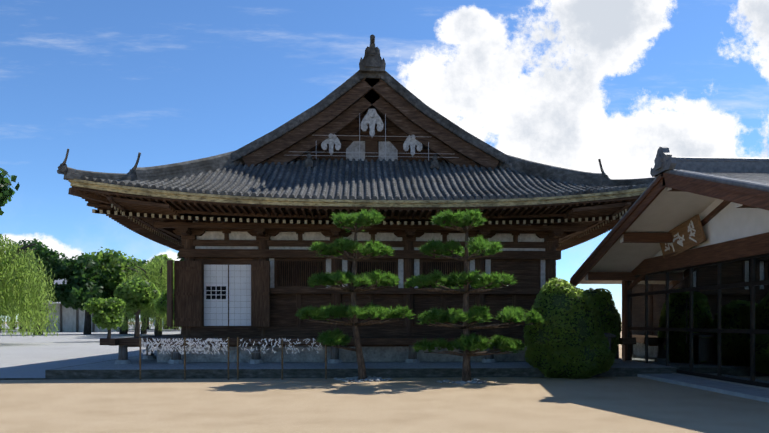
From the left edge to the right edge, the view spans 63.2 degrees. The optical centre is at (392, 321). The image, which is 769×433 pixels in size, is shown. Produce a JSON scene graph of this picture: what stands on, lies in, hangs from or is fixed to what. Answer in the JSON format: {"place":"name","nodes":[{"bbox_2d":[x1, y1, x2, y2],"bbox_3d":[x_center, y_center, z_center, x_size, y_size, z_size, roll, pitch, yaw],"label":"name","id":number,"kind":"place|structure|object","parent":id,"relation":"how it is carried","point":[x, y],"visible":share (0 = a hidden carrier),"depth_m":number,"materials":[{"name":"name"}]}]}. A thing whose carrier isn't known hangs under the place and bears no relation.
{"place":"outdoors","nodes":[
{"label":"outdoors","id":0,"kind":"place"},
{"bbox_2d":[0,322,768,432],"bbox_3d":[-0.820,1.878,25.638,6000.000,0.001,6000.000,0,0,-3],"label":"ground","id":1,"kind":"structure","parent":0,"point":[490,405],"depth_m":13.80,"materials":[{"name":"beige sand"}]},
{"bbox_2d":[0,378,44,379],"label":"court kerb","id":2,"kind":"structure","parent":1,"relation":"on","point":[22,378],"depth_m":20.08,"materials":[{"name":"stone"}]},
{"bbox_2d":[0,324,180,377],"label":"gravel court","id":3,"kind":"object","parent":1,"relation":"on","point":[29,356],"depth_m":40.30,"materials":[{"name":"grey gravel"}]},
{"bbox_2d":[0,168,19,215],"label":"tree","id":4,"kind":"object","parent":3,"relation":"on","point":[6,193],"visible":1,"depth_m":31.15,"materials":[{"name":"green plant"}]},
{"bbox_2d":[0,234,58,336],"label":"willow","id":5,"kind":"object","parent":3,"relation":"on","point":[21,296],"visible":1,"depth_m":49.59,"materials":[{"name":"green plant"}]},
{"bbox_2d":[7,238,67,334],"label":"tree","id":6,"kind":"object","parent":3,"relation":"on","point":[51,258],"visible":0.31,"depth_m":86.06,"materials":[{"name":"green plant"}]},
{"bbox_2d":[27,278,119,331],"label":"distant hall","id":7,"kind":"structure","parent":3,"relation":"on","point":[70,319],"depth_m":110.78,"materials":[{"name":"white paint"}]},
{"bbox_2d":[54,252,112,333],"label":"tree","id":8,"kind":"object","parent":3,"relation":"on","point":[81,275],"visible":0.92,"depth_m":87.05,"materials":[{"name":"green plant"}]},
{"bbox_2d":[81,297,125,337],"bbox_3d":[-26.840,-0.207,58.131,3.802,4.218,3.178,0,0,-3],"label":"tree","id":9,"kind":"object","parent":3,"relation":"on","point":[108,314],"visible":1,"depth_m":57.34,"materials":[{"name":"green plant"}]},
{"bbox_2d":[89,247,142,333],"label":"tree","id":10,"kind":"object","parent":3,"relation":"on","point":[116,270],"visible":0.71,"depth_m":90.70,"materials":[{"name":"green plant"}]},
{"bbox_2d":[112,296,155,333],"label":"tree","id":11,"kind":"object","parent":3,"relation":"on","point":[144,331],"depth_m":93.51,"materials":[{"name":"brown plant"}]},
{"bbox_2d":[113,276,160,336],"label":"tree","id":12,"kind":"object","parent":3,"relation":"on","point":[136,294],"visible":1,"depth_m":72.50,"materials":[{"name":"green plant"}]},
{"bbox_2d":[127,260,149,319],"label":"tree","id":13,"kind":"object","parent":3,"relation":"on","point":[144,261],"depth_m":116.29,"materials":[{"name":"green plant"}]},
{"bbox_2d":[112,257,180,335],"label":"tree","id":14,"kind":"object","parent":3,"relation":"on","point":[154,273],"visible":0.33,"depth_m":80.22,"materials":[{"name":"green plant"}]},
{"bbox_2d":[128,254,174,333],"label":"tree","id":15,"kind":"object","parent":3,"relation":"on","point":[164,257],"visible":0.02,"depth_m":89.50,"materials":[{"name":"green plant"}]},
{"bbox_2d":[152,287,181,333],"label":"tree","id":16,"kind":"object","parent":3,"relation":"on","point":[160,305],"visible":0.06,"depth_m":67.52,"materials":[{"name":"green plant"}]},
{"bbox_2d":[45,34,676,378],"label":"temple hall","id":17,"kind":"structure","parent":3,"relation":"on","point":[241,229],"depth_m":25.19,"materials":[{"name":"wood"}]},
{"bbox_2d":[604,333,615,349],"bbox_3d":[7.475,0.986,23.066,1.220,1.184,0.849,0,0,-3],"label":"wooden bin","id":18,"kind":"object","parent":17,"relation":"on","point":[609,335],"visible":0.1,"depth_m":22.87,"materials":[{"name":"brown wood"}]},
{"bbox_2d":[139,337,326,379],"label":"omikuji racks","id":19,"kind":"object","parent":1,"relation":"on","point":[190,345],"visible":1,"depth_m":20.05,"materials":[{"name":"paper"}]},
{"bbox_2d":[295,207,414,382],"bbox_3d":[-1.211,-0.777,19.875,3.636,5.352,2.920,0,0,-3],"label":"pine","id":20,"kind":"object","parent":1,"relation":"on","point":[353,222],"visible":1,"depth_m":19.63,"materials":[{"name":"green plant"}]},
{"bbox_2d":[404,208,545,384],"bbox_3d":[2.549,-0.771,19.387,4.489,5.340,2.762,0,0,-3],"label":"pine","id":21,"kind":"object","parent":1,"relation":"on","point":[468,344],"visible":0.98,"depth_m":19.10,"materials":[{"name":"green plant"}]},
{"bbox_2d":[523,277,621,378],"bbox_3d":[6.870,0.275,22.284,2.831,3.529,5.988,0,0,36],"label":"round shrub","id":22,"kind":"object","parent":1,"relation":"on","point":[568,339],"visible":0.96,"depth_m":20.23,"materials":[{"name":"green plant"}]},
{"bbox_2d":[570,146,768,402],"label":"building","id":23,"kind":"structure","parent":1,"relation":"on","point":[680,253],"depth_m":19.26,"materials":[{"name":"wood"}]},
{"bbox_2d":[0,0,768,321],"label":"sky","id":24,"kind":"structure","parent":0,"point":[568,84],"materials":[{"name":"blue"}]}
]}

